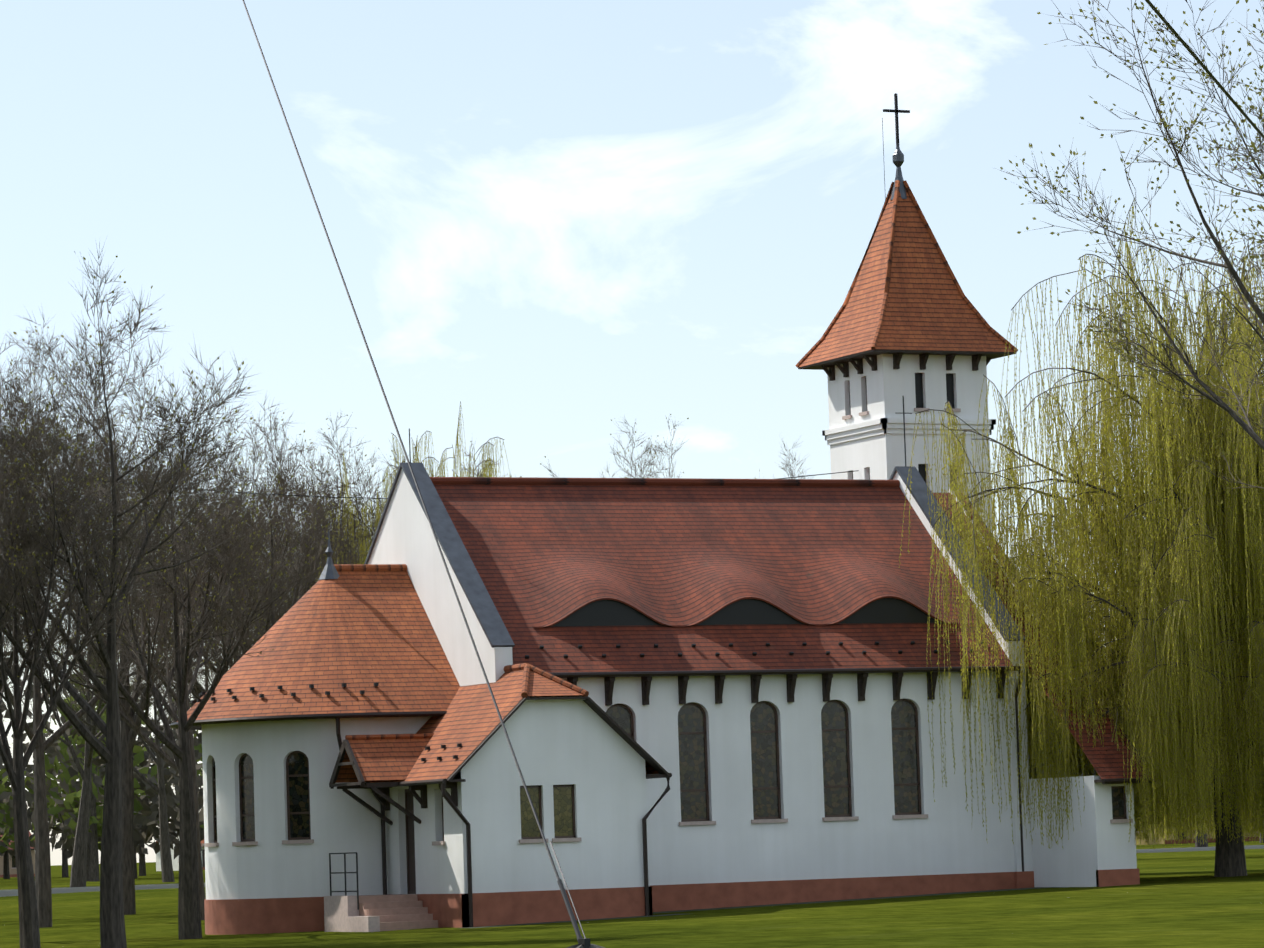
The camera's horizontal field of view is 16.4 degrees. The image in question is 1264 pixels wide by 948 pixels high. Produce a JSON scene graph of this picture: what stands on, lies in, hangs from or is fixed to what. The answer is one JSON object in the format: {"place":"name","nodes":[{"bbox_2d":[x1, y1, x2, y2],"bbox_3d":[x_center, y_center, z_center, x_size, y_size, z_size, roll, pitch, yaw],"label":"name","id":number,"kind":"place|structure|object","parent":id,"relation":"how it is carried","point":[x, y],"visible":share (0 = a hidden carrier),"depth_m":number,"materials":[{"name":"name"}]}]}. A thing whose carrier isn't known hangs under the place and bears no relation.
{"place":"outdoors","nodes":[
{"label":"outdoors","id":0,"kind":"place"},
{"bbox_2d":[0,841,1263,947],"bbox_3d":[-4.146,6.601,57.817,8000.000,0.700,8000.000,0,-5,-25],"label":"ground","id":1,"kind":"structure","parent":0,"point":[1185,899],"depth_m":91.50,"materials":[{"name":"green plant"}]},
{"bbox_2d":[0,831,34,877],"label":"brown house","id":2,"kind":"structure","parent":1,"relation":"on","point":[12,868],"depth_m":460.60,"materials":[{"name":"brown"}]},
{"bbox_2d":[0,562,47,690],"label":"bare tree","id":3,"kind":"object","parent":1,"relation":"on","point":[4,652],"visible":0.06,"depth_m":236.22,"materials":[{"name":"brown plant"}]},
{"bbox_2d":[0,463,107,627],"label":"bare tree","id":4,"kind":"object","parent":1,"relation":"on","point":[63,530],"visible":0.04,"depth_m":108.76,"materials":[{"name":"brown plant"}]},
{"bbox_2d":[0,378,172,947],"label":"bare tree","id":5,"kind":"object","parent":1,"relation":"on","point":[15,767],"visible":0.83,"depth_m":89.94,"materials":[{"name":"brown plant"}]},
{"bbox_2d":[0,566,175,886],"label":"bare tree","id":6,"kind":"object","parent":1,"relation":"on","point":[78,869],"visible":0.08,"depth_m":216.31,"materials":[{"name":"brown plant"}]},
{"bbox_2d":[0,321,209,690],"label":"bare tree","id":7,"kind":"object","parent":1,"relation":"on","point":[18,432],"visible":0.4,"depth_m":97.09,"materials":[{"name":"brown plant"}]},
{"bbox_2d":[0,304,257,927],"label":"bare tree","id":8,"kind":"object","parent":1,"relation":"on","point":[43,875],"visible":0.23,"depth_m":123.97,"materials":[{"name":"brown plant"}]},
{"bbox_2d":[46,610,216,881],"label":"bare tree","id":9,"kind":"object","parent":1,"relation":"on","point":[166,864],"visible":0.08,"depth_m":246.51,"materials":[{"name":"brown plant"}]},
{"bbox_2d":[4,319,264,914],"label":"bare tree","id":10,"kind":"object","parent":1,"relation":"on","point":[128,734],"visible":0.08,"depth_m":136.01,"materials":[{"name":"brown plant"}]},
{"bbox_2d":[0,237,275,947],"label":"bare tree","id":11,"kind":"object","parent":1,"relation":"on","point":[112,929],"visible":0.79,"depth_m":91.70,"materials":[{"name":"brown plant"}]},
{"bbox_2d":[0,399,303,919],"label":"bare tree","id":12,"kind":"object","parent":1,"relation":"on","point":[171,709],"visible":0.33,"depth_m":121.74,"materials":[{"name":"brown plant"}]},
{"bbox_2d":[0,393,332,939],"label":"bare tree","id":13,"kind":"object","parent":1,"relation":"on","point":[189,921],"visible":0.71,"depth_m":101.59,"materials":[{"name":"brown plant"}]},
{"bbox_2d":[156,832,204,870],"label":"white house","id":14,"kind":"structure","parent":1,"relation":"on","point":[175,863],"depth_m":511.11,"materials":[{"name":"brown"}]},
{"bbox_2d":[118,421,314,706],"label":"bare tree","id":15,"kind":"object","parent":1,"relation":"on","point":[240,649],"visible":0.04,"depth_m":148.54,"materials":[{"name":"brown plant"}]},
{"bbox_2d":[102,410,365,704],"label":"bare tree","id":16,"kind":"object","parent":1,"relation":"on","point":[195,686],"visible":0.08,"depth_m":140.57,"materials":[{"name":"brown plant"}]},
{"bbox_2d":[104,392,376,698],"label":"bare tree","id":17,"kind":"object","parent":1,"relation":"on","point":[275,536],"visible":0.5,"depth_m":130.71,"materials":[{"name":"brown plant"}]},
{"bbox_2d":[193,536,291,683],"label":"bare tree","id":18,"kind":"object","parent":1,"relation":"on","point":[221,650],"depth_m":229.40,"materials":[{"name":"brown plant"}]},
{"bbox_2d":[192,448,374,674],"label":"bare tree","id":19,"kind":"object","parent":1,"relation":"on","point":[307,530],"depth_m":147.94,"materials":[{"name":"brown plant"}]},
{"bbox_2d":[209,433,384,641],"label":"bare tree","id":20,"kind":"object","parent":1,"relation":"on","point":[366,485],"visible":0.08,"depth_m":156.47,"materials":[{"name":"brown plant"}]},
{"bbox_2d":[249,412,387,627],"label":"bare tree","id":21,"kind":"object","parent":1,"relation":"on","point":[340,519],"visible":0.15,"depth_m":138.91,"materials":[{"name":"brown plant"}]},
{"bbox_2d":[262,444,436,624],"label":"bare tree","id":22,"kind":"object","parent":1,"relation":"on","point":[396,461],"depth_m":148.62,"materials":[{"name":"brown plant"}]},
{"bbox_2d":[318,401,509,577],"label":"willow tree","id":23,"kind":"object","parent":1,"relation":"on","point":[441,469],"depth_m":136.78,"materials":[{"name":"green plant"}]},
{"bbox_2d":[242,0,604,947],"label":"cable","id":24,"kind":"object","parent":1,"relation":"on","point":[584,942],"visible":1,"depth_m":77.28,"materials":[{"name":"metal"}]},
{"bbox_2d":[456,438,520,476],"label":"bare tree","id":25,"kind":"object","parent":1,"relation":"on","point":[478,464],"depth_m":160.75,"materials":[{"name":"grey plant"}]},
{"bbox_2d":[540,414,688,477],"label":"bare tree","id":26,"kind":"object","parent":1,"relation":"on","point":[649,462],"visible":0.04,"depth_m":169.42,"materials":[{"name":"grey plant"}]},
{"bbox_2d":[0,652,1263,881],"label":"treeline","id":27,"kind":"object","parent":1,"relation":"on","point":[62,814],"depth_m":306.46,"materials":[{"name":"green plant"}]},
{"bbox_2d":[170,93,1152,934],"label":"church","id":28,"kind":"structure","parent":1,"relation":"on","point":[710,693],"depth_m":105.95,"materials":[{"name":"paint"}]},
{"bbox_2d":[755,435,813,478],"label":"bare tree","id":29,"kind":"object","parent":1,"relation":"on","point":[786,468],"depth_m":179.84,"materials":[{"name":"grey plant"}]},
{"bbox_2d":[899,197,1263,876],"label":"willow tree","id":30,"kind":"object","parent":1,"relation":"on","point":[1174,699],"visible":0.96,"depth_m":107.65,"materials":[{"name":"green plant"}]},
{"bbox_2d":[992,0,1263,503],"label":"tree","id":31,"kind":"object","parent":1,"relation":"on","point":[1259,313],"visible":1,"depth_m":66.44,"materials":[{"name":"brown plant"}]},
{"bbox_2d":[1135,810,1258,844],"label":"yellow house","id":32,"kind":"structure","parent":1,"relation":"on","point":[1150,842],"depth_m":320.62,"materials":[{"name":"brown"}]},
{"bbox_2d":[1135,511,1263,838],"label":"hedge","id":33,"kind":"object","parent":1,"relation":"on","point":[1196,829],"depth_m":163.93,"materials":[{"name":"green plant"}]},
{"bbox_2d":[1195,796,1207,846],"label":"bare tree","id":34,"kind":"object","parent":1,"relation":"on","point":[1198,844],"depth_m":246.50,"materials":[{"name":"brown plant"}]},
{"bbox_2d":[0,845,1263,896],"bbox_3d":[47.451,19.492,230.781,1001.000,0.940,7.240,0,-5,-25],"label":"street","id":35,"kind":"structure","parent":0,"point":[12,892],"depth_m":195.49,"materials":[{"name":"grey asphalt"}]},
{"bbox_2d":[0,0,1263,865],"label":"sky","id":36,"kind":"structure","parent":0,"point":[557,221],"materials":[{"name":"blue"}]},
{"bbox_2d":[54,0,1263,498],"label":"power line","id":37,"kind":"object","parent":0,"point":[1186,46],"visible":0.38,"depth_m":44.54,"materials":[{"name":"grey metal"}]},
{"bbox_2d":[465,887,1053,927],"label":"pavement","id":38,"kind":"structure","parent":0,"point":[766,905],"depth_m":104.48,"materials":[{"name":"grey concrete"}]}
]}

